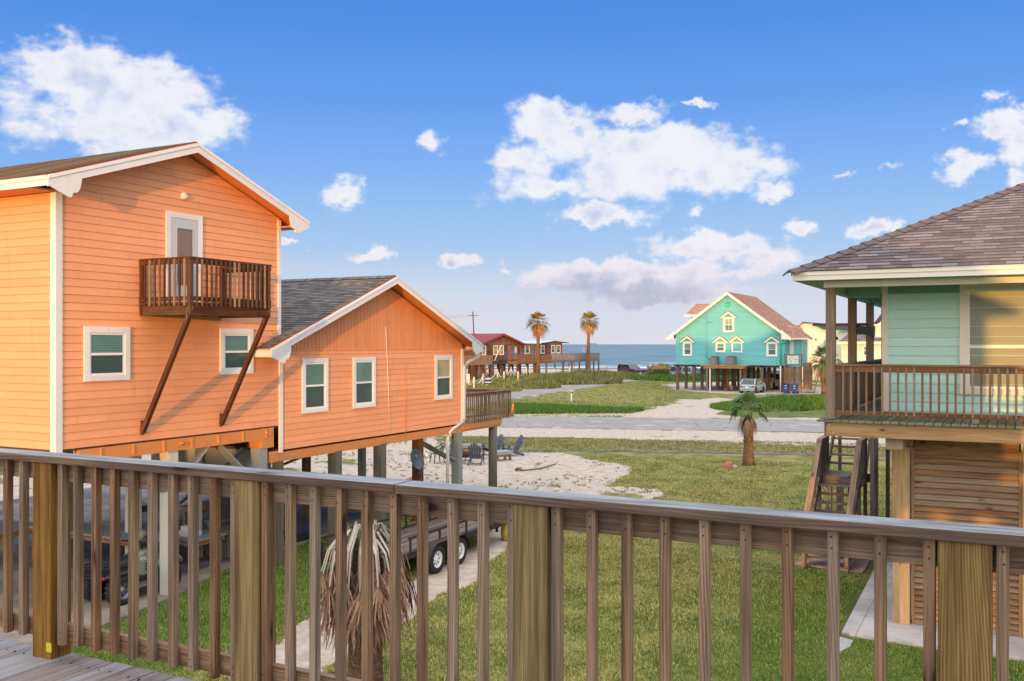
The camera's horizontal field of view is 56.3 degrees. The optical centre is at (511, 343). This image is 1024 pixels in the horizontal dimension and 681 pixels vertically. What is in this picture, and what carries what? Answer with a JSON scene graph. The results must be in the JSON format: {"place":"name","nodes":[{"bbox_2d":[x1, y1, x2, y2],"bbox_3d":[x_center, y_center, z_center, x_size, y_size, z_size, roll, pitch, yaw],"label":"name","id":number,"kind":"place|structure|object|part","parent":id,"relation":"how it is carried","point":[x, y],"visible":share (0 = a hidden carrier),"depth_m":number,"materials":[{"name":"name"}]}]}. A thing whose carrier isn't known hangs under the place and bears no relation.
{"place":"outdoors","nodes":[
{"label":"outdoors","id":0,"kind":"place"},
{"bbox_2d":[142,501,146,511],"bbox_3d":[-12.200,5.270,31.305,0.727,0.340,0.908,0,0,-35],"label":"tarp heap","id":1,"kind":"object","parent":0,"point":[144,506],"visible":0.18,"depth_m":31.05,"materials":[{"name":"black plastic"}]},
{"bbox_2d":[0,485,360,573],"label":"garage floor","id":2,"kind":"structure","parent":0,"point":[204,561],"depth_m":29.83,"materials":[{"name":"concrete"}]},
{"bbox_2d":[179,530,226,559],"bbox_3d":[-7.856,5.125,23.917,0.900,0.690,1.100,0,0,27],"label":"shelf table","id":3,"kind":"object","parent":2,"relation":"on","point":[204,538],"visible":0.28,"depth_m":23.72,"materials":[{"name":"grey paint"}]},
{"bbox_2d":[179,525,201,537],"bbox_3d":[-8.013,4.649,23.829,0.400,0.258,0.400,0,0,27],"label":"carton","id":4,"kind":"object","parent":3,"relation":"on","point":[183,531],"visible":0.33,"depth_m":23.69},
{"bbox_2d":[179,497,229,524],"bbox_3d":[-8.594,5.095,29.137,0.800,0.750,3.300,0,0,27],"label":"picnic table","id":5,"kind":"object","parent":2,"relation":"on","point":[225,502],"visible":0.13,"depth_m":27.91,"materials":[{"name":"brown wood"}]},
{"bbox_2d":[204,504,284,527],"bbox_3d":[-7.883,5.260,28.770,0.400,0.420,3.300,0,0,27],"label":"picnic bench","id":6,"kind":"object","parent":2,"relation":"on","point":[225,519],"visible":0.2,"depth_m":27.66,"materials":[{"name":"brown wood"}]},
{"bbox_2d":[284,528,308,541],"bbox_3d":[-6.009,5.322,26.677,0.650,0.243,0.700,0,0,27],"label":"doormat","id":7,"kind":"object","parent":2,"relation":"on","point":[302,534],"visible":0.34,"depth_m":26.49,"materials":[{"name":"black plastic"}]},
{"bbox_2d":[347,509,360,511],"bbox_3d":[-4.018,5.327,31.080,2.842,0.305,2.270,0,0,-12],"label":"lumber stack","id":8,"kind":"object","parent":2,"relation":"on","point":[350,510],"visible":0.07,"depth_m":30.28,"materials":[{"name":"brown wood"}]},
{"bbox_2d":[205,524,229,557],"bbox_3d":[-7.375,5.097,24.738,0.800,0.694,0.700,0,0,27],"label":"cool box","id":9,"kind":"object","parent":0,"point":[225,528],"visible":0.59,"depth_m":24.32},
{"bbox_2d":[0,369,1023,680],"bbox_3d":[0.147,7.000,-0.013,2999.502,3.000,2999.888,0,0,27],"label":"ground","id":10,"kind":"structure","parent":0,"point":[688,403],"depth_m":35.89,"materials":[{"name":"plant"}]},
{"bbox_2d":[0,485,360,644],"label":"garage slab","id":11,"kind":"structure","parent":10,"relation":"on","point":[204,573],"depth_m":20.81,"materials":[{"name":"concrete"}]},
{"bbox_2d":[0,520,32,550],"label":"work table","id":12,"kind":"object","parent":11,"relation":"on","point":[15,528],"visible":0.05,"depth_m":24.27,"materials":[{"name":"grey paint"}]},
{"bbox_2d":[29,521,179,559],"bbox_3d":[-10.086,5.025,23.521,4.300,0.890,0.950,0,0,27],"label":"work table","id":13,"kind":"object","parent":11,"relation":"on","point":[105,533],"visible":0.16,"depth_m":23.23,"materials":[{"name":"grey paint"}]},
{"bbox_2d":[84,539,183,605],"bbox_3d":[-8.249,4.872,20.713,1.040,1.186,2.234,0,0,27],"label":"quad bike","id":14,"kind":"object","parent":11,"relation":"on","point":[123,576],"visible":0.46,"depth_m":20.16,"materials":[{"name":"plastic"}]},
{"bbox_2d":[139,529,146,546],"bbox_3d":[-8.082,4.227,20.870,0.325,0.394,0.261,0,0,-9],"label":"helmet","id":15,"kind":"object","parent":14,"relation":"on","point":[142,536],"visible":0.68,"depth_m":20.78,"materials":[{"name":"beige plastic"}]},
{"bbox_2d":[0,141,513,595],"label":"orange stilt house","id":16,"kind":"structure","parent":10,"relation":"on","point":[154,305],"depth_m":21.18,"materials":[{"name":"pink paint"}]},
{"bbox_2d":[83,326,129,381],"bbox_3d":[-8.119,0.200,19.214,0.038,1.080,1.100,0,0,27],"label":"window","id":17,"kind":"structure","parent":16,"relation":"in","point":[106,350],"depth_m":19.19,"materials":[{"name":"white paint"}]},
{"bbox_2d":[165,210,202,301],"bbox_3d":[-7.188,-1.770,21.018,0.038,2.180,1.040,0,0,27],"label":"door","id":18,"kind":"structure","parent":16,"relation":"in","point":[183,231],"depth_m":20.98,"materials":[{"name":"white paint"}]},
{"bbox_2d":[219,328,253,374],"bbox_3d":[-6.449,0.180,22.448,0.038,1.060,1.080,0,0,27],"label":"window","id":19,"kind":"structure","parent":16,"relation":"in","point":[235,344],"depth_m":22.38,"materials":[{"name":"white paint"}]},
{"bbox_2d":[302,358,327,413],"bbox_3d":[-5.135,1.085,24.994,0.038,1.410,1.050,0,0,27],"label":"window","id":20,"kind":"structure","parent":16,"relation":"in","point":[314,370],"depth_m":24.98,"materials":[{"name":"white paint"}]},
{"bbox_2d":[352,357,375,408],"bbox_3d":[-4.147,1.080,26.909,0.038,1.420,1.060,0,0,27],"label":"window","id":21,"kind":"structure","parent":16,"relation":"in","point":[363,368],"depth_m":26.89,"materials":[{"name":"white paint"}]},
{"bbox_2d":[410,449,427,477],"bbox_3d":[-2.880,3.667,28.961,0.480,0.981,1.217,0,0,-17],"label":"satellite dish","id":22,"kind":"object","parent":16,"relation":"attached to","point":[417,458],"visible":1,"depth_m":28.84,"materials":[{"name":"metal"}]},
{"bbox_2d":[434,355,452,399],"bbox_3d":[-2.186,1.070,30.708,0.038,1.420,1.070,0,0,27],"label":"window","id":23,"kind":"structure","parent":16,"relation":"in","point":[443,364],"depth_m":30.71,"materials":[{"name":"white paint"}]},
{"bbox_2d":[17,440,624,491],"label":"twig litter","id":24,"kind":"object","parent":10,"relation":"on","point":[443,464],"visible":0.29,"depth_m":42.80,"materials":[{"name":"brown wood"}]},
{"bbox_2d":[0,438,657,521],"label":"sand weeds","id":25,"kind":"object","parent":10,"relation":"on","point":[535,482],"visible":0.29,"depth_m":39.68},
{"bbox_2d":[307,520,416,680],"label":"dead palm tree","id":26,"kind":"object","parent":10,"relation":"on","point":[380,597],"visible":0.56,"depth_m":14.48,"materials":[{"name":"brown plant"}]},
{"bbox_2d":[321,514,505,572],"bbox_3d":[-1.990,5.000,25.033,2.440,1.000,7.165,0,0,27],"label":"utility trailer","id":27,"kind":"object","parent":10,"relation":"on","point":[437,540],"visible":0.34,"depth_m":23.86,"materials":[{"name":"grey wood"}]},
{"bbox_2d":[429,443,445,463],"bbox_3d":[-3.418,5.050,44.282,0.645,0.908,0.604,0,0,-30],"label":"plastic chair","id":28,"kind":"object","parent":10,"relation":"on","point":[442,448],"visible":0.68,"depth_m":44.31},
{"bbox_2d":[453,312,477,333],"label":"utility pole","id":29,"kind":"object","parent":10,"relation":"on","point":[473,315],"visible":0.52,"depth_m":192.95,"materials":[{"name":"brown wood"}]},
{"bbox_2d":[462,451,469,459],"bbox_3d":[-2.195,5.293,45.204,0.720,0.426,0.720,0,0,27],"label":"fire pit","id":30,"kind":"object","parent":10,"relation":"on","point":[465,454],"visible":0.52,"depth_m":44.91,"materials":[{"name":"metal"}]},
{"bbox_2d":[450,444,481,453],"bbox_3d":[-2.290,5.250,47.658,1.600,0.500,0.500,0,0,4],"label":"table","id":31,"kind":"object","parent":10,"relation":"on","point":[464,446],"visible":0.38,"depth_m":47.46,"materials":[{"name":"grey paint"}]},
{"bbox_2d":[467,443,485,465],"bbox_3d":[-1.648,5.004,43.737,0.840,1.047,0.976,0,0,8],"label":"adirondack chair","id":32,"kind":"object","parent":10,"relation":"on","point":[476,454],"visible":1,"depth_m":43.45,"materials":[{"name":"plastic"}]},
{"bbox_2d":[485,379,490,385],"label":"litter drum","id":33,"kind":"object","parent":10,"relation":"on","point":[488,381],"visible":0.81,"depth_m":114.17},
{"bbox_2d":[481,434,504,454],"bbox_3d":[-0.913,5.004,47.317,0.976,1.047,0.840,0,0,-35],"label":"adirondack chair","id":34,"kind":"object","parent":10,"relation":"on","point":[499,441],"visible":0.52,"depth_m":47.35,"materials":[{"name":"plastic"}]},
{"bbox_2d":[466,367,529,392],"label":"rope fence","id":35,"kind":"object","parent":10,"relation":"on","point":[497,372],"visible":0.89,"depth_m":125.33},
{"bbox_2d":[500,524,506,540],"bbox_3d":[-0.098,5.130,26.939,0.469,0.700,0.665,0,0,27],"label":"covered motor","id":36,"kind":"object","parent":10,"relation":"on","point":[503,529],"visible":0.16,"depth_m":26.69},
{"bbox_2d":[497,450,512,460],"bbox_3d":[-0.496,5.275,45.204,0.950,0.450,0.600,0,0,-38],"label":"table","id":37,"kind":"object","parent":10,"relation":"on","point":[503,453],"visible":0.71,"depth_m":45.01,"materials":[{"name":"grey paint"}]},
{"bbox_2d":[464,333,551,380],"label":"red roof stilt house","id":38,"kind":"structure","parent":10,"relation":"on","point":[509,354],"depth_m":155.19,"materials":[{"name":"brown wood"}]},
{"bbox_2d":[482,345,485,354],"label":"window","id":39,"kind":"structure","parent":38,"relation":"in","point":[484,348],"depth_m":150.49,"materials":[{"name":"beige paint"}]},
{"bbox_2d":[493,345,497,354],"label":"window","id":40,"kind":"structure","parent":38,"relation":"in","point":[495,347],"depth_m":153.72,"materials":[{"name":"beige paint"}]},
{"bbox_2d":[500,345,503,354],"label":"window","id":41,"kind":"structure","parent":38,"relation":"in","point":[502,347],"depth_m":155.76,"materials":[{"name":"beige paint"}]},
{"bbox_2d":[502,434,524,456],"bbox_3d":[0.059,5.004,47.090,0.976,1.047,0.840,0,0,-28],"label":"adirondack chair","id":42,"kind":"object","parent":10,"relation":"on","point":[519,441],"visible":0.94,"depth_m":47.11,"materials":[{"name":"plastic"}]},
{"bbox_2d":[524,312,550,373],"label":"palm tree","id":43,"kind":"object","parent":10,"relation":"on","point":[537,330],"visible":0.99,"depth_m":163.02,"materials":[{"name":"brown plant"}]},
{"bbox_2d":[521,461,557,470],"bbox_3d":[1.453,5.434,42.517,0.473,0.125,3.198,0,0,33],"label":"driftwood branch","id":44,"kind":"object","parent":10,"relation":"on","point":[538,468],"visible":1,"depth_m":41.72,"materials":[{"name":"brown wood"}]},
{"bbox_2d":[503,341,599,375],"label":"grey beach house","id":45,"kind":"structure","parent":10,"relation":"on","point":[553,349],"depth_m":172.35,"materials":[{"name":"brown wood"}]},
{"bbox_2d":[525,345,529,353],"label":"window","id":46,"kind":"structure","parent":45,"relation":"in","point":[527,348],"depth_m":164.03,"materials":[{"name":"beige paint"}]},
{"bbox_2d":[541,345,544,353],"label":"window","id":47,"kind":"structure","parent":45,"relation":"in","point":[542,346],"depth_m":169.49,"materials":[{"name":"beige paint"}]},
{"bbox_2d":[551,345,554,352],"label":"window","id":48,"kind":"structure","parent":45,"relation":"in","point":[552,346],"depth_m":173.21,"materials":[{"name":"beige paint"}]},
{"bbox_2d":[556,345,560,352],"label":"window","id":49,"kind":"structure","parent":45,"relation":"in","point":[558,347],"depth_m":175.38,"materials":[{"name":"beige paint"}]},
{"bbox_2d":[579,311,599,369],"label":"palm tree","id":50,"kind":"object","parent":10,"relation":"on","point":[588,329],"visible":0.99,"depth_m":179.47,"materials":[{"name":"brown plant"}]},
{"bbox_2d":[509,380,671,416],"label":"field grass","id":51,"kind":"structure","parent":10,"relation":"on","point":[614,393],"depth_m":97.64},
{"bbox_2d":[617,364,644,373],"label":"pickup truck","id":52,"kind":"object","parent":10,"relation":"on","point":[633,368],"visible":0.52,"depth_m":163.81,"materials":[{"name":"red paint"}]},
{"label":"window glass","id":53,"kind":"part","parent":52,"relation":"part of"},
{"bbox_2d":[386,453,891,587],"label":"lawn grass","id":54,"kind":"structure","parent":10,"relation":"on","point":[724,472],"depth_m":36.83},
{"bbox_2d":[669,367,681,374],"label":"parked suv","id":55,"kind":"object","parent":10,"relation":"on","point":[672,370],"visible":0.16,"depth_m":155.01,"materials":[{"name":"silver metal"}]},
{"bbox_2d":[681,367,700,374],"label":"parked suv","id":56,"kind":"object","parent":10,"relation":"on","point":[689,370],"visible":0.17,"depth_m":152.28,"materials":[{"name":"silver metal"}]},
{"bbox_2d":[499,449,891,455],"bbox_3d":[14.784,5.480,47.592,31.866,0.001,1.501,0,0,8],"label":"ditch","id":57,"kind":"object","parent":10,"relation":"in","point":[693,452],"visible":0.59,"depth_m":48.25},
{"bbox_2d":[722,461,732,468],"bbox_3d":[9.510,5.335,42.139,0.443,0.370,0.374,0,0,-5],"label":"rock","id":58,"kind":"object","parent":10,"relation":"on","point":[728,465],"visible":0.98,"depth_m":42.01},
{"bbox_2d":[435,435,1022,453],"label":"verge grass","id":59,"kind":"structure","parent":10,"relation":"on","point":[789,450],"depth_m":51.84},
{"bbox_2d":[719,380,738,389],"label":"work table","id":60,"kind":"object","parent":10,"relation":"on","point":[725,380],"visible":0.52,"depth_m":113.27,"materials":[{"name":"brown wood"}]},
{"bbox_2d":[667,292,819,392],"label":"turquoise stilt house","id":61,"kind":"structure","parent":10,"relation":"on","point":[751,333],"depth_m":111.33,"materials":[{"name":"paint"}]},
{"bbox_2d":[683,342,691,355],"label":"window","id":62,"kind":"structure","parent":61,"relation":"in","point":[685,344],"depth_m":113.68,"materials":[{"name":"beige paint"}]},
{"bbox_2d":[710,356,718,364],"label":"condenser unit","id":63,"kind":"object","parent":61,"relation":"on","point":[714,360],"visible":1,"depth_m":111.09,"materials":[{"name":"grey metal"}]},
{"bbox_2d":[715,342,725,351],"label":"window","id":64,"kind":"structure","parent":61,"relation":"in","point":[717,344],"depth_m":111.86,"materials":[{"name":"beige paint"}]},
{"bbox_2d":[723,317,733,331],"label":"window","id":65,"kind":"structure","parent":61,"relation":"in","point":[725,319],"depth_m":111.42,"materials":[{"name":"beige paint"}]},
{"bbox_2d":[726,356,736,364],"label":"condenser unit","id":66,"kind":"object","parent":61,"relation":"on","point":[731,360],"visible":1,"depth_m":110.18,"materials":[{"name":"grey metal"}]},
{"bbox_2d":[732,342,741,351],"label":"blank window","id":67,"kind":"structure","parent":61,"relation":"in","point":[732,342],"depth_m":110.93,"materials":[{"name":"beige paint"}]},
{"bbox_2d":[766,342,777,356],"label":"window","id":68,"kind":"structure","parent":61,"relation":"in","point":[769,351],"depth_m":109.11,"materials":[{"name":"beige paint"}]},
{"bbox_2d":[790,339,793,353],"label":"porch door","id":69,"kind":"structure","parent":61,"relation":"in","point":[792,340],"depth_m":109.30,"materials":[{"name":"white paint"}]},
{"bbox_2d":[787,356,797,363],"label":"name sign","id":70,"kind":"object","parent":61,"relation":"attached to","point":[792,359],"visible":1,"depth_m":107.35,"materials":[{"name":"white paint"}]},
{"bbox_2d":[728,391,767,465],"bbox_3d":[10.630,3.813,43.294,1.976,3.375,1.982,0,0,27],"label":"palm tree","id":71,"kind":"object","parent":10,"relation":"on","point":[748,424],"visible":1,"depth_m":43.18,"materials":[{"name":"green plant"}]},
{"bbox_2d":[739,378,765,393],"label":"parked hatchback","id":72,"kind":"object","parent":10,"relation":"on","point":[751,384],"visible":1,"depth_m":106.28,"materials":[{"name":"grey paint"}]},
{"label":"window glass","id":73,"kind":"part","parent":72,"relation":"part of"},
{"bbox_2d":[764,373,791,388],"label":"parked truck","id":74,"kind":"object","parent":10,"relation":"on","point":[775,382],"visible":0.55,"depth_m":115.66,"materials":[{"name":"black paint"}]},
{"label":"window glass","id":75,"kind":"part","parent":74,"relation":"part of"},
{"bbox_2d":[782,383,790,393],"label":"wheelie bin","id":76,"kind":"object","parent":10,"relation":"on","point":[786,386],"visible":0.99,"depth_m":105.20,"materials":[{"name":"blue plastic"}]},
{"bbox_2d":[791,383,798,393],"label":"wheelie bin","id":77,"kind":"object","parent":10,"relation":"on","point":[794,386],"visible":1,"depth_m":104.88,"materials":[{"name":"blue plastic"}]},
{"bbox_2d":[808,345,843,394],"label":"palm tree","id":78,"kind":"object","parent":10,"relation":"on","point":[821,374],"visible":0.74,"depth_m":103.74,"materials":[{"name":"green plant"}]},
{"bbox_2d":[795,555,869,572],"bbox_3d":[7.977,5.492,23.904,1.650,0.055,1.400,0,0,27],"label":"paver pad","id":79,"kind":"object","parent":10,"relation":"on","point":[857,566],"visible":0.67,"depth_m":23.70,"materials":[{"name":"concrete"}]},
{"bbox_2d":[808,554,850,559],"bbox_3d":[8.108,5.440,24.540,1.128,0.050,0.120,0,0,40],"label":"wood plank","id":80,"kind":"object","parent":79,"relation":"on","point":[826,556],"visible":0.13,"depth_m":24.58,"materials":[{"name":"brown wood"}]},
{"bbox_2d":[802,362,889,572],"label":"wooden stairs","id":81,"kind":"structure","parent":10,"relation":"on","point":[856,479],"depth_m":25.31,"materials":[{"name":"brown wood"}]},
{"bbox_2d":[840,637,852,651],"bbox_3d":[5.953,5.485,17.477,0.429,0.030,0.878,0,0,27],"label":"flagstone","id":82,"kind":"object","parent":10,"relation":"on","point":[844,642],"visible":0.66,"depth_m":17.47,"materials":[{"name":"stone"}]},
{"bbox_2d":[837,315,880,362],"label":"white shingle house","id":83,"kind":"structure","parent":10,"relation":"on","point":[861,347],"depth_m":123.06,"materials":[{"name":"paint"}]},
{"bbox_2d":[863,345,865,355],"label":"window","id":84,"kind":"structure","parent":83,"relation":"in","point":[864,346],"depth_m":122.91,"materials":[{"name":"beige paint"}]},
{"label":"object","id":85,"kind":"object","parent":10,"relation":"on","visible":0},
{"bbox_2d":[0,638,199,680],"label":"deck floor","id":86,"kind":"structure","parent":85,"relation":"attached to","point":[19,661],"depth_m":4.79,"materials":[{"name":"grey wood"}]},
{"bbox_2d":[0,448,1023,680],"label":"deck railing","id":87,"kind":"object","parent":86,"relation":"on","point":[968,560],"visible":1,"depth_m":3.91,"materials":[{"name":"brown wood"}]},
{"bbox_2d":[0,0,1023,343],"label":"sky","id":88,"kind":"structure","parent":0,"point":[635,165],"materials":[{"name":"blue"}]},
{"bbox_2d":[71,522,1023,680],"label":"lawn grass","id":89,"kind":"structure","parent":0,"point":[811,586],"depth_m":18.77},
{"bbox_2d":[467,379,634,407],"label":"beach road","id":90,"kind":"structure","parent":0,"point":[527,392],"depth_m":109.97,"materials":[{"name":"concrete"}]},
{"bbox_2d":[500,401,644,413],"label":"tall verge grass","id":91,"kind":"structure","parent":0,"point":[534,408],"depth_m":77.21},
{"bbox_2d":[466,367,756,367],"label":"surf foam","id":92,"kind":"object","parent":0,"point":[570,367],"visible":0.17,"depth_m":223.15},
{"bbox_2d":[466,344,791,368],"bbox_3d":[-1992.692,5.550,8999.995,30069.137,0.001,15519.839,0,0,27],"label":"sea","id":93,"kind":"structure","parent":0,"point":[613,356],"depth_m":452.29,"materials":[{"name":"liquid"}]},
{"bbox_2d":[497,416,823,431],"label":"road","id":94,"kind":"structure","parent":0,"point":[784,425],"depth_m":65.89,"materials":[{"name":"asphalt"}]},
{"bbox_2d":[800,322,847,379],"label":"cream gable house","id":95,"kind":"structure","parent":0,"point":[817,334],"depth_m":145.00,"materials":[{"name":"yellow paint"}]},
{"bbox_2d":[842,562,1023,661],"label":"patio","id":96,"kind":"structure","parent":0,"point":[860,623],"depth_m":18.36,"materials":[{"name":"concrete"}]},
{"bbox_2d":[783,183,1023,637],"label":"seafoam stilt house","id":97,"kind":"structure","parent":96,"relation":"on","point":[933,396],"depth_m":18.40,"materials":[{"name":"paint"}]},
{"bbox_2d":[960,283,1023,395],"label":"window","id":98,"kind":"structure","parent":97,"relation":"in","point":[973,312],"depth_m":18.74,"materials":[{"name":"beige paint"}]},
{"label":"dune","id":99,"kind":"structure","parent":0,"visible":0},
{"bbox_2d":[709,393,825,411],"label":"dune plants","id":100,"kind":"object","parent":99,"relation":"on","point":[793,402],"visible":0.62,"depth_m":80.97,"materials":[{"name":"green plant"}]},
{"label":"dune","id":101,"kind":"structure","parent":0,"visible":0},
{"bbox_2d":[800,393,825,410],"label":"dune plants","id":102,"kind":"object","parent":101,"relation":"on","point":[820,404],"visible":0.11,"depth_m":81.84,"materials":[{"name":"green plant"}]},
{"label":"dune","id":103,"kind":"structure","parent":0,"visible":0},
{"bbox_2d":[478,372,623,384],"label":"dune plants","id":104,"kind":"object","parent":103,"relation":"on","point":[564,378],"visible":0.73,"depth_m":131.62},
{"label":"dune","id":105,"kind":"structure","parent":0,"visible":0},
{"bbox_2d":[469,377,561,389],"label":"dune plants","id":106,"kind":"object","parent":105,"relation":"on","point":[526,384],"visible":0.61,"depth_m":117.78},
{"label":"dune","id":107,"kind":"structure","parent":0,"visible":0},
{"bbox_2d":[555,368,638,379],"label":"dune plants","id":108,"kind":"object","parent":107,"relation":"on","point":[603,373],"visible":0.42,"depth_m":148.17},
{"bbox_2d":[608,370,636,375],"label":"dune plants","id":109,"kind":"object","parent":107,"relation":"on","point":[624,372],"visible":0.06,"depth_m":154.28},
{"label":"dune","id":110,"kind":"structure","parent":0,"visible":0},
{"bbox_2d":[647,364,667,368],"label":"brush pile","id":111,"kind":"object","parent":110,"relation":"on","point":[657,367],"visible":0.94,"depth_m":181.07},
{"bbox_2d":[644,362,673,372],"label":"dune plants","id":112,"kind":"object","parent":110,"relation":"on","point":[663,365],"visible":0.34,"depth_m":184.87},
{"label":"dune","id":113,"kind":"structure","parent":0,"visible":0},
{"bbox_2d":[627,373,746,381],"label":"dune plants","id":114,"kind":"object","parent":113,"relation":"on","point":[662,377],"visible":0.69,"depth_m":142.74,"materials":[{"name":"green plant"}]},
{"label":"dune","id":115,"kind":"structure","parent":0,"visible":0},
{"bbox_2d":[643,368,791,377],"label":"dune plants","id":116,"kind":"object","parent":115,"relation":"on","point":[660,371],"visible":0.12,"depth_m":163.01,"materials":[{"name":"green plant"}]},
{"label":"dune","id":117,"kind":"structure","parent":0,"visible":0},
{"bbox_2d":[467,382,522,391],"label":"dune plants","id":118,"kind":"object","parent":117,"relation":"on","point":[479,385],"visible":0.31,"depth_m":111.54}
]}

